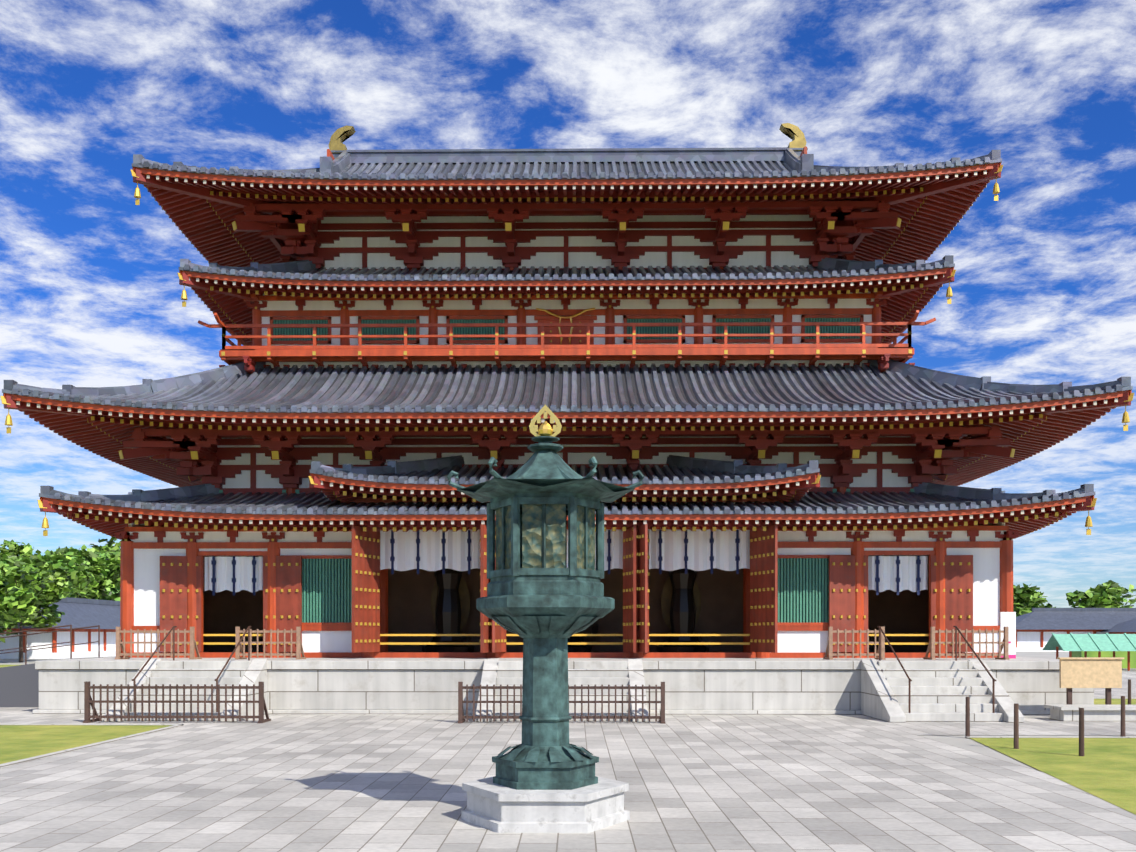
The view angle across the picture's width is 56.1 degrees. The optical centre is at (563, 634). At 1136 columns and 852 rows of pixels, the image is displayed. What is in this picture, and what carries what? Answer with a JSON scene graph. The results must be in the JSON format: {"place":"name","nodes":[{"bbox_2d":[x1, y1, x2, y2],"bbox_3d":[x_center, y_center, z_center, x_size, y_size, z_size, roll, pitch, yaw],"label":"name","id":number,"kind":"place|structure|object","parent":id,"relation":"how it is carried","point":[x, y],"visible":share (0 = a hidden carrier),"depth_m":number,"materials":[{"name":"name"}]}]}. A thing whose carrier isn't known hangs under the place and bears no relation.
{"place":"outdoors","nodes":[
{"label":"outdoors","id":0,"kind":"place"},
{"bbox_2d":[0,725,172,763],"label":"lawn","id":1,"kind":"structure","parent":0,"point":[18,742],"depth_m":20.53,"materials":[{"name":"green plant"}]},
{"bbox_2d":[128,215,1004,652],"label":"temple plaster walls","id":2,"kind":"structure","parent":0,"point":[146,587],"depth_m":32.74,"materials":[{"name":"white paint"}]},
{"bbox_2d":[275,318,857,622],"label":"window","id":3,"kind":"structure","parent":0,"point":[504,339],"depth_m":30.00,"materials":[{"name":"wood"}]},
{"bbox_2d":[0,652,1135,771],"bbox_3d":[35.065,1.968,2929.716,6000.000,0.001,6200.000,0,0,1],"label":"ground sheet","id":4,"kind":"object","parent":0,"point":[963,742],"depth_m":20.66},
{"bbox_2d":[0,539,40,564],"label":"tree","id":5,"kind":"object","parent":4,"relation":"on","point":[15,550],"visible":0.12,"depth_m":132.31,"materials":[{"name":"green plant"}]},
{"bbox_2d":[0,553,48,574],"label":"tree","id":6,"kind":"object","parent":4,"relation":"on","point":[37,562],"visible":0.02,"depth_m":84.15,"materials":[{"name":"green plant"}]},
{"bbox_2d":[0,558,94,661],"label":"tree","id":7,"kind":"object","parent":4,"relation":"on","point":[27,594],"visible":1,"depth_m":76.08,"materials":[{"name":"green plant"}]},
{"bbox_2d":[0,597,119,658],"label":"background building","id":8,"kind":"structure","parent":4,"relation":"on","point":[84,612],"depth_m":93.08,"materials":[{"name":"paint"}]},
{"bbox_2d":[29,548,118,586],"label":"tree","id":9,"kind":"object","parent":4,"relation":"on","point":[39,556],"depth_m":123.87,"materials":[{"name":"green plant"}]},
{"bbox_2d":[39,546,119,600],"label":"tree","id":10,"kind":"object","parent":4,"relation":"on","point":[104,571],"visible":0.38,"depth_m":114.71,"materials":[{"name":"green plant"}]},
{"bbox_2d":[81,539,120,551],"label":"tree","id":11,"kind":"object","parent":4,"relation":"on","point":[114,548],"depth_m":137.83,"materials":[{"name":"green plant"}]},
{"bbox_2d":[90,537,121,552],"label":"tree","id":12,"kind":"object","parent":4,"relation":"on","point":[114,539],"depth_m":150.75,"materials":[{"name":"green plant"}]},
{"bbox_2d":[0,734,1135,851],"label":"court paving","id":13,"kind":"structure","parent":4,"relation":"on","point":[407,793],"depth_m":12.77,"materials":[{"name":"stone"}]},
{"bbox_2d":[447,404,643,832],"bbox_3d":[-0.192,-0.246,11.329,2.104,4.412,1.835,0,0,1],"label":"bronze lantern","id":14,"kind":"object","parent":13,"relation":"on","point":[543,601],"visible":1,"depth_m":10.93,"materials":[{"name":"metal"}]},
{"bbox_2d":[0,670,1135,734],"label":"paving around podium","id":15,"kind":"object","parent":4,"relation":"on","point":[674,724],"depth_m":23.07,"materials":[{"name":"stone"}]},
{"bbox_2d":[0,625,102,706],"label":"access ramp","id":16,"kind":"structure","parent":15,"relation":"on","point":[19,685],"depth_m":28.91,"materials":[{"name":"grey concrete"}]},
{"bbox_2d":[83,681,664,723],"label":"lattice fences","id":17,"kind":"object","parent":15,"relation":"on","point":[88,701],"visible":0.92,"depth_m":23.72,"materials":[{"name":"brown wood"}]},
{"bbox_2d":[33,657,1093,722],"bbox_3d":[0.107,1.278,36.037,26.400,1.364,24.180,0,0,1],"label":"podium and stairs","id":18,"kind":"object","parent":15,"relation":"on","point":[942,689],"visible":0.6,"depth_m":26.34,"materials":[{"name":"grey stone"}]},
{"bbox_2d":[115,627,1009,659],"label":"podium fences","id":19,"kind":"object","parent":18,"relation":"on","point":[829,653],"visible":1,"depth_m":27.87,"materials":[{"name":"brown wood"}]},
{"bbox_2d":[132,626,996,712],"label":"stair handrails","id":20,"kind":"object","parent":18,"relation":"on","point":[880,630],"visible":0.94,"depth_m":25.38,"materials":[{"name":"brown"}]},
{"bbox_2d":[3,147,1131,657],"bbox_3d":[0.121,-7.691,37.227,29.360,16.663,19.160,0,0,1],"label":"timber frame","id":21,"kind":"object","parent":18,"relation":"on","point":[433,349],"visible":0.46,"depth_m":30.32,"materials":[{"name":"red wood"}]},
{"bbox_2d":[422,568,708,651],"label":"buddha statues","id":22,"kind":"object","parent":21,"relation":"in","point":[682,613],"visible":0.33,"depth_m":31.91,"materials":[{"name":"brown metal"}]},
{"bbox_2d":[431,577,700,629],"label":"statue halos","id":23,"kind":"object","parent":22,"relation":"attached to","point":[464,596],"visible":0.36,"depth_m":32.74,"materials":[{"name":"black"}]},
{"bbox_2d":[536,308,594,344],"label":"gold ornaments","id":24,"kind":"object","parent":21,"relation":"attached to","point":[565,317],"visible":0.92,"depth_m":32.64,"materials":[{"name":"orange"}]},
{"bbox_2d":[211,530,920,594],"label":"curtain ties","id":25,"kind":"object","parent":21,"relation":"attached to","point":[737,560],"visible":0.75,"depth_m":29.96,"materials":[{"name":"blue"}]},
{"bbox_2d":[203,634,928,644],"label":"door barriers","id":26,"kind":"object","parent":21,"relation":"attached to","point":[521,643],"depth_m":29.97,"materials":[{"name":"orange"}]},
{"bbox_2d":[160,524,972,652],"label":"door leaves","id":27,"kind":"object","parent":21,"relation":"attached to","point":[957,578],"visible":0.71,"depth_m":29.60,"materials":[{"name":"red wood"}]},
{"bbox_2d":[205,530,927,592],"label":"door curtains","id":28,"kind":"object","parent":21,"relation":"attached to","point":[456,549],"depth_m":30.04,"materials":[{"name":"white fabric"}]},
{"bbox_2d":[219,318,913,622],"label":"window lattice bars","id":29,"kind":"object","parent":21,"relation":"attached to","point":[745,332],"depth_m":29.96,"materials":[{"name":"green wood"}]},
{"bbox_2d":[0,165,1133,644],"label":"metal fittings","id":30,"kind":"object","parent":21,"relation":"attached to","point":[494,453],"visible":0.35,"depth_m":29.61,"materials":[{"name":"orange paint"}]},
{"bbox_2d":[16,170,1117,533],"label":"rafters","id":31,"kind":"object","parent":21,"relation":"attached to","point":[584,418],"visible":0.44,"depth_m":28.44,"materials":[{"name":"beige"}]},
{"bbox_2d":[4,164,1130,541],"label":"eaves","id":32,"kind":"object","parent":21,"relation":"attached to","point":[866,228],"visible":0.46,"depth_m":31.71,"materials":[{"name":"red wood"}]},
{"bbox_2d":[2,147,1132,514],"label":"temple roof tiles","id":33,"kind":"object","parent":32,"relation":"on","point":[198,391],"visible":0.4,"depth_m":30.39,"materials":[{"name":"grey tile"}]},
{"bbox_2d":[41,162,1093,510],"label":"temple roof tile pans","id":34,"kind":"object","parent":32,"relation":"on","point":[569,368],"visible":0.04,"depth_m":31.61,"materials":[{"name":"grey tile"}]},
{"bbox_2d":[85,170,1051,513],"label":"temple eave soffits","id":35,"kind":"object","parent":32,"relation":"attached to","point":[569,188],"visible":0.08,"depth_m":31.03,"materials":[{"name":"red wood"}]},
{"bbox_2d":[329,123,806,152],"bbox_3d":[0.121,-17.283,37.227,16.620,0.961,0.400,0,0,1],"label":"roof finial","id":36,"kind":"object","parent":21,"relation":"on","point":[341,135],"visible":0.9,"depth_m":37.12,"materials":[{"name":"gold metal"}]},
{"bbox_2d":[183,502,959,652],"bbox_3d":[0.055,-1.700,31.727,24.460,4.680,3.400,0,0,1],"label":"doorway","id":37,"kind":"structure","parent":18,"relation":"on","point":[410,612],"depth_m":33.21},
{"bbox_2d":[1000,612,1015,657],"bbox_3d":[11.763,0.005,28.183,0.400,1.230,0.045,0,0,1],"label":"entrance notice","id":38,"kind":"object","parent":18,"relation":"on","point":[1007,619],"visible":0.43,"depth_m":28.16,"materials":[{"name":"white"}]},
{"bbox_2d":[1043,633,1135,670],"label":"canopy roof","id":39,"kind":"structure","parent":15,"relation":"on","point":[1085,643],"depth_m":58.95,"materials":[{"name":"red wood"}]},
{"bbox_2d":[1044,704,1135,720],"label":"stone bench","id":40,"kind":"object","parent":15,"relation":"on","point":[1091,712],"visible":1,"depth_m":24.18,"materials":[{"name":"grey stone"}]},
{"bbox_2d":[1057,657,1123,704],"bbox_3d":[12.462,1.245,25.207,1.510,1.430,0.220,0,0,1],"label":"notice board","id":41,"kind":"object","parent":15,"relation":"on","point":[1091,672],"visible":0.83,"depth_m":25.14,"materials":[{"name":"brown wood"}]},
{"bbox_2d":[0,724,1135,766],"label":"lawn kerbs","id":42,"kind":"structure","parent":4,"relation":"on","point":[71,749],"depth_m":20.22,"materials":[{"name":"stone"}]},
{"bbox_2d":[1013,583,1059,616],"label":"tree","id":43,"kind":"object","parent":4,"relation":"on","point":[1026,599],"visible":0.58,"depth_m":196.82,"materials":[{"name":"green plant"}]},
{"bbox_2d":[1016,608,1135,651],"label":"corridor","id":44,"kind":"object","parent":4,"relation":"on","point":[1036,628],"visible":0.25,"depth_m":125.86,"materials":[{"name":"paint"}]},
{"bbox_2d":[1066,580,1135,607],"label":"tree","id":45,"kind":"object","parent":4,"relation":"on","point":[1103,595],"visible":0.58,"depth_m":198.62,"materials":[{"name":"green plant"}]},
{"bbox_2d":[1072,651,1135,667],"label":"hedge","id":46,"kind":"object","parent":4,"relation":"on","point":[1110,654],"depth_m":62.54,"materials":[{"name":"green plant"}]},
{"bbox_2d":[1101,618,1135,633],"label":"corridor wing","id":47,"kind":"structure","parent":4,"relation":"on","point":[1128,627],"depth_m":122.24,"materials":[{"name":"grey tile"}]},
{"bbox_2d":[0,0,1135,607],"label":"sky","id":48,"kind":"structure","parent":0,"point":[1043,287],"materials":[{"name":"blue"}]},
{"bbox_2d":[971,738,1135,814],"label":"lawn","id":49,"kind":"structure","parent":0,"point":[1104,769],"depth_m":16.47,"materials":[{"name":"green plant"}]},
{"bbox_2d":[965,679,1130,755],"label":"rope fence posts","id":50,"kind":"object","parent":49,"relation":"on","point":[1016,726],"visible":0.9,"depth_m":18.32,"materials":[{"name":"brown wood"}]},
{"bbox_2d":[1094,699,1135,704],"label":"bamboo rail","id":51,"kind":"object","parent":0,"point":[1113,701],"depth_m":31.11,"materials":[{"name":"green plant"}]}
]}

